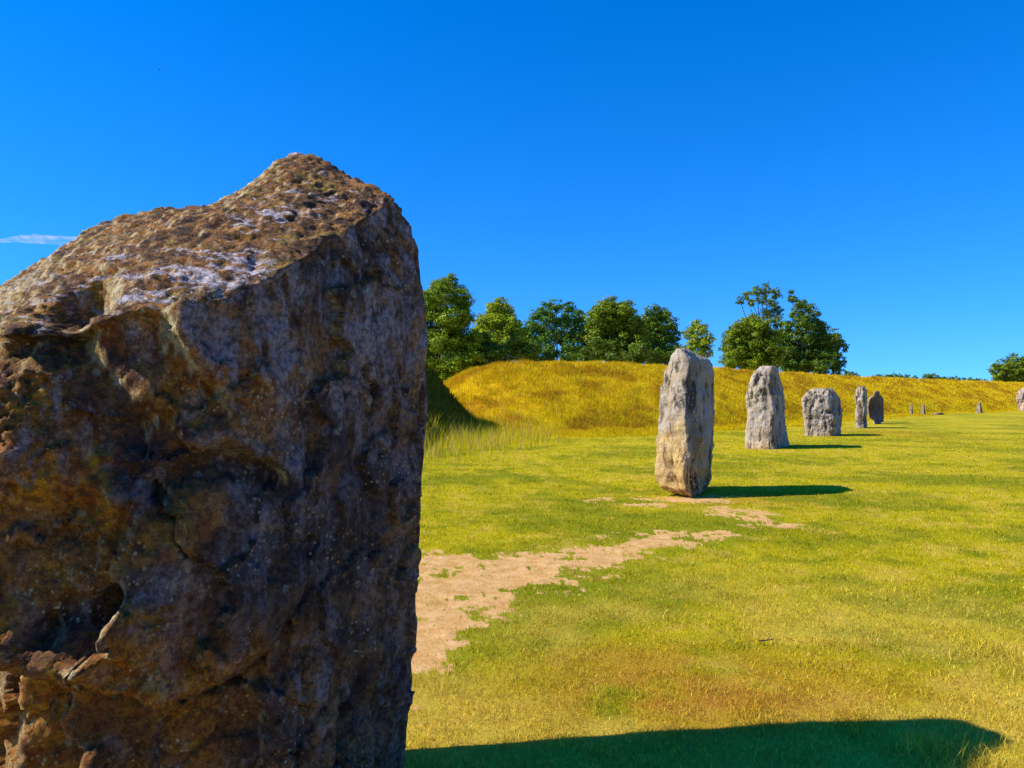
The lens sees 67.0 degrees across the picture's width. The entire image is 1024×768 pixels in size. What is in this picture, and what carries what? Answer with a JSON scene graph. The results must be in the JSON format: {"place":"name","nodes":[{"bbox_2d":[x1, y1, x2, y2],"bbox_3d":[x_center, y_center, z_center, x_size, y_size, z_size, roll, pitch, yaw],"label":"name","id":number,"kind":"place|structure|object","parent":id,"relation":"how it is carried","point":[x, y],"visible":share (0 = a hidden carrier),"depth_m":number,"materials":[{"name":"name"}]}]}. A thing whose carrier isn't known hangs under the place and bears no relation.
{"place":"outdoors","nodes":[
{"label":"outdoors","id":0,"kind":"place"},
{"bbox_2d":[20,235,56,236],"bbox_3d":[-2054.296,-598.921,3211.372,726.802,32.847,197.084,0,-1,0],"label":"cloud","id":1,"kind":"structure","parent":0,"point":[38,236],"depth_m":3136.76,"materials":[{"name":"white"}]},
{"bbox_2d":[422,371,562,469],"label":"seeding grass","id":2,"kind":"structure","parent":0,"point":[468,439],"depth_m":26.23,"materials":[{"name":"plant"}]},
{"bbox_2d":[0,0,1023,380],"label":"sky","id":3,"kind":"structure","parent":0,"point":[861,159],"materials":[{"name":"blue"}]},
{"bbox_2d":[404,364,1023,767],"bbox_3d":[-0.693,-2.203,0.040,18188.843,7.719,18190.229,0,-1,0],"label":"ground","id":4,"kind":"structure","parent":0,"point":[442,622],"depth_m":6.43,"materials":[{"name":"green plant"}]},
{"bbox_2d":[0,152,427,767],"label":"standing stone","id":5,"kind":"object","parent":4,"relation":"on","point":[212,426],"visible":1,"depth_m":2.57,"materials":[{"name":"brown stone"}]},
{"bbox_2d":[423,273,488,380],"bbox_3d":[-5.324,-2.430,54.258,8.242,10.819,5.709,0,-1,23],"label":"deciduous tree","id":6,"kind":"object","parent":4,"relation":"on","point":[453,339],"visible":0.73,"depth_m":52.59,"materials":[{"name":"green plant"}]},
{"bbox_2d":[424,363,487,443],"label":"ditch side grass","id":7,"kind":"structure","parent":4,"relation":"on","point":[441,390],"depth_m":30.84,"materials":[{"name":"green plant"}]},
{"bbox_2d":[471,296,528,360],"bbox_3d":[-0.942,-1.811,59.933,4.657,9.782,5.152,0,-1,0],"label":"deciduous tree","id":8,"kind":"object","parent":4,"relation":"on","point":[498,321],"visible":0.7,"depth_m":59.02,"materials":[{"name":"green plant"}]},
{"bbox_2d":[458,331,542,371],"bbox_3d":[-1.311,-0.386,56.049,7.172,6.846,5.300,0,-1,0],"label":"dark bush","id":9,"kind":"object","parent":4,"relation":"on","point":[514,347],"visible":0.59,"depth_m":54.87,"materials":[{"name":"green plant"}]},
{"bbox_2d":[521,299,597,362],"bbox_3d":[3.762,-1.993,65.920,7.668,10.392,6.008,0,-1,0],"label":"deciduous tree","id":10,"kind":"object","parent":4,"relation":"on","point":[547,337],"visible":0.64,"depth_m":64.59,"materials":[{"name":"green plant"}]},
{"bbox_2d":[527,336,689,365],"bbox_3d":[7.241,-0.358,61.759,13.712,6.942,7.990,0,-1,0],"label":"dark bush","id":11,"kind":"object","parent":4,"relation":"on","point":[598,345],"visible":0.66,"depth_m":60.04,"materials":[{"name":"green plant"}]},
{"bbox_2d":[579,294,654,364],"bbox_3d":[8.720,-2.457,64.166,6.699,10.216,5.440,0,-1,0],"label":"deciduous tree","id":12,"kind":"object","parent":4,"relation":"on","point":[620,326],"visible":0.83,"depth_m":62.72,"materials":[{"name":"green plant"}]},
{"bbox_2d":[641,303,683,364],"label":"deciduous tree","id":13,"kind":"object","parent":4,"relation":"on","point":[661,335],"visible":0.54,"depth_m":67.19,"materials":[{"name":"green plant"}]},
{"bbox_2d":[654,347,714,497],"bbox_3d":[2.993,0.812,13.181,0.905,2.805,1.821,-1,-1,27],"label":"standing stone","id":14,"kind":"object","parent":4,"relation":"on","point":[685,447],"visible":1,"depth_m":12.61,"materials":[{"name":"grey stone"}]},
{"bbox_2d":[681,318,716,357],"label":"deciduous tree","id":15,"kind":"object","parent":4,"relation":"on","point":[704,344],"visible":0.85,"depth_m":73.58,"materials":[{"name":"green plant"}]},
{"bbox_2d":[443,358,1023,443],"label":"bank grass","id":16,"kind":"structure","parent":4,"relation":"on","point":[720,398],"depth_m":43.17,"materials":[{"name":"yellow plant"}]},
{"bbox_2d":[717,312,786,370],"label":"deciduous tree","id":17,"kind":"object","parent":4,"relation":"on","point":[750,342],"visible":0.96,"depth_m":86.40,"materials":[{"name":"green plant"}]},
{"bbox_2d":[735,281,785,345],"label":"deciduous tree","id":18,"kind":"object","parent":4,"relation":"on","point":[776,309],"visible":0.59,"depth_m":97.22,"materials":[{"name":"green plant"}]},
{"bbox_2d":[745,366,788,449],"bbox_3d":[8.340,0.923,25.160,1.168,3.015,2.340,-1,-1,31],"label":"standing stone","id":19,"kind":"object","parent":4,"relation":"on","point":[766,428],"visible":0.98,"depth_m":24.34,"materials":[{"name":"grey stone"}]},
{"bbox_2d":[775,290,849,374],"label":"deciduous tree","id":20,"kind":"object","parent":4,"relation":"on","point":[817,349],"visible":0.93,"depth_m":93.72,"materials":[{"name":"green plant"}]},
{"bbox_2d":[801,388,842,435],"bbox_3d":[13.444,1.376,33.359,1.374,2.414,2.263,-1,-1,35],"label":"standing stone","id":21,"kind":"object","parent":4,"relation":"on","point":[822,410],"visible":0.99,"depth_m":32.60,"materials":[{"name":"grey stone"}]},
{"bbox_2d":[842,371,859,375],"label":"skyline bush","id":22,"kind":"object","parent":4,"relation":"on","point":[847,373],"visible":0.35,"depth_m":184.22,"materials":[{"name":"green plant"}]},
{"bbox_2d":[854,386,867,427],"bbox_3d":[18.904,1.410,41.864,0.622,2.637,1.778,-1,-1,31],"label":"standing stone","id":23,"kind":"object","parent":4,"relation":"on","point":[860,396],"visible":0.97,"depth_m":41.29,"materials":[{"name":"grey stone"}]},
{"bbox_2d":[868,391,881,423],"bbox_3d":[22.164,1.609,47.202,0.752,2.396,1.841,-1,-1,29],"label":"standing stone","id":24,"kind":"object","parent":4,"relation":"on","point":[875,407],"visible":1,"depth_m":46.99,"materials":[{"name":"grey stone"}]},
{"bbox_2d":[881,396,883,421],"bbox_3d":[25.046,1.841,52.709,0.524,2.211,1.803,-1,-1,31],"label":"standing stone","id":25,"kind":"object","parent":4,"relation":"on","point":[882,416],"visible":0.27,"depth_m":52.83,"materials":[{"name":"grey stone"}]},
{"bbox_2d":[884,372,917,378],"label":"skyline bush","id":26,"kind":"object","parent":4,"relation":"on","point":[896,375],"visible":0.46,"depth_m":183.50,"materials":[{"name":"green plant"}]},
{"bbox_2d":[909,403,912,413],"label":"marker post","id":27,"kind":"object","parent":4,"relation":"on","point":[911,409],"visible":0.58,"depth_m":69.91,"materials":[{"name":"stone"}]},
{"bbox_2d":[921,404,925,413],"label":"marker post","id":28,"kind":"object","parent":4,"relation":"on","point":[923,409],"visible":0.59,"depth_m":72.88,"materials":[{"name":"stone"}]},
{"bbox_2d":[921,372,946,379],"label":"skyline bush","id":29,"kind":"object","parent":4,"relation":"on","point":[929,376],"visible":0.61,"depth_m":184.74,"materials":[{"name":"green plant"}]},
{"bbox_2d":[946,376,961,379],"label":"skyline bush","id":30,"kind":"object","parent":4,"relation":"on","point":[958,378],"visible":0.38,"depth_m":184.70,"materials":[{"name":"green plant"}]},
{"bbox_2d":[899,720,1018,767],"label":"long grass stalks","id":31,"kind":"object","parent":4,"relation":"on","point":[963,742],"visible":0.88,"depth_m":3.42,"materials":[{"name":"green plant"}]},
{"bbox_2d":[962,377,986,380],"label":"skyline bush","id":32,"kind":"object","parent":4,"relation":"on","point":[970,378],"visible":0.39,"depth_m":184.32,"materials":[{"name":"green plant"}]},
{"bbox_2d":[975,402,982,412],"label":"marker post","id":33,"kind":"object","parent":4,"relation":"on","point":[979,408],"visible":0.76,"depth_m":83.83,"materials":[{"name":"stone"}]},
{"bbox_2d":[986,353,1023,381],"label":"deciduous tree","id":34,"kind":"object","parent":4,"relation":"on","point":[1012,370],"visible":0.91,"depth_m":148.18,"materials":[{"name":"green plant"}]},
{"bbox_2d":[1016,388,1023,410],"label":"standing stone","id":35,"kind":"object","parent":4,"relation":"on","point":[1020,398],"visible":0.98,"depth_m":96.37,"materials":[{"name":"grey stone"}]},
{"bbox_2d":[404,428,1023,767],"bbox_3d":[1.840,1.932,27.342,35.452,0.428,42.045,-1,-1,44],"label":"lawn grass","id":36,"kind":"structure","parent":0,"point":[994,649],"depth_m":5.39,"materials":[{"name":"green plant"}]}
]}

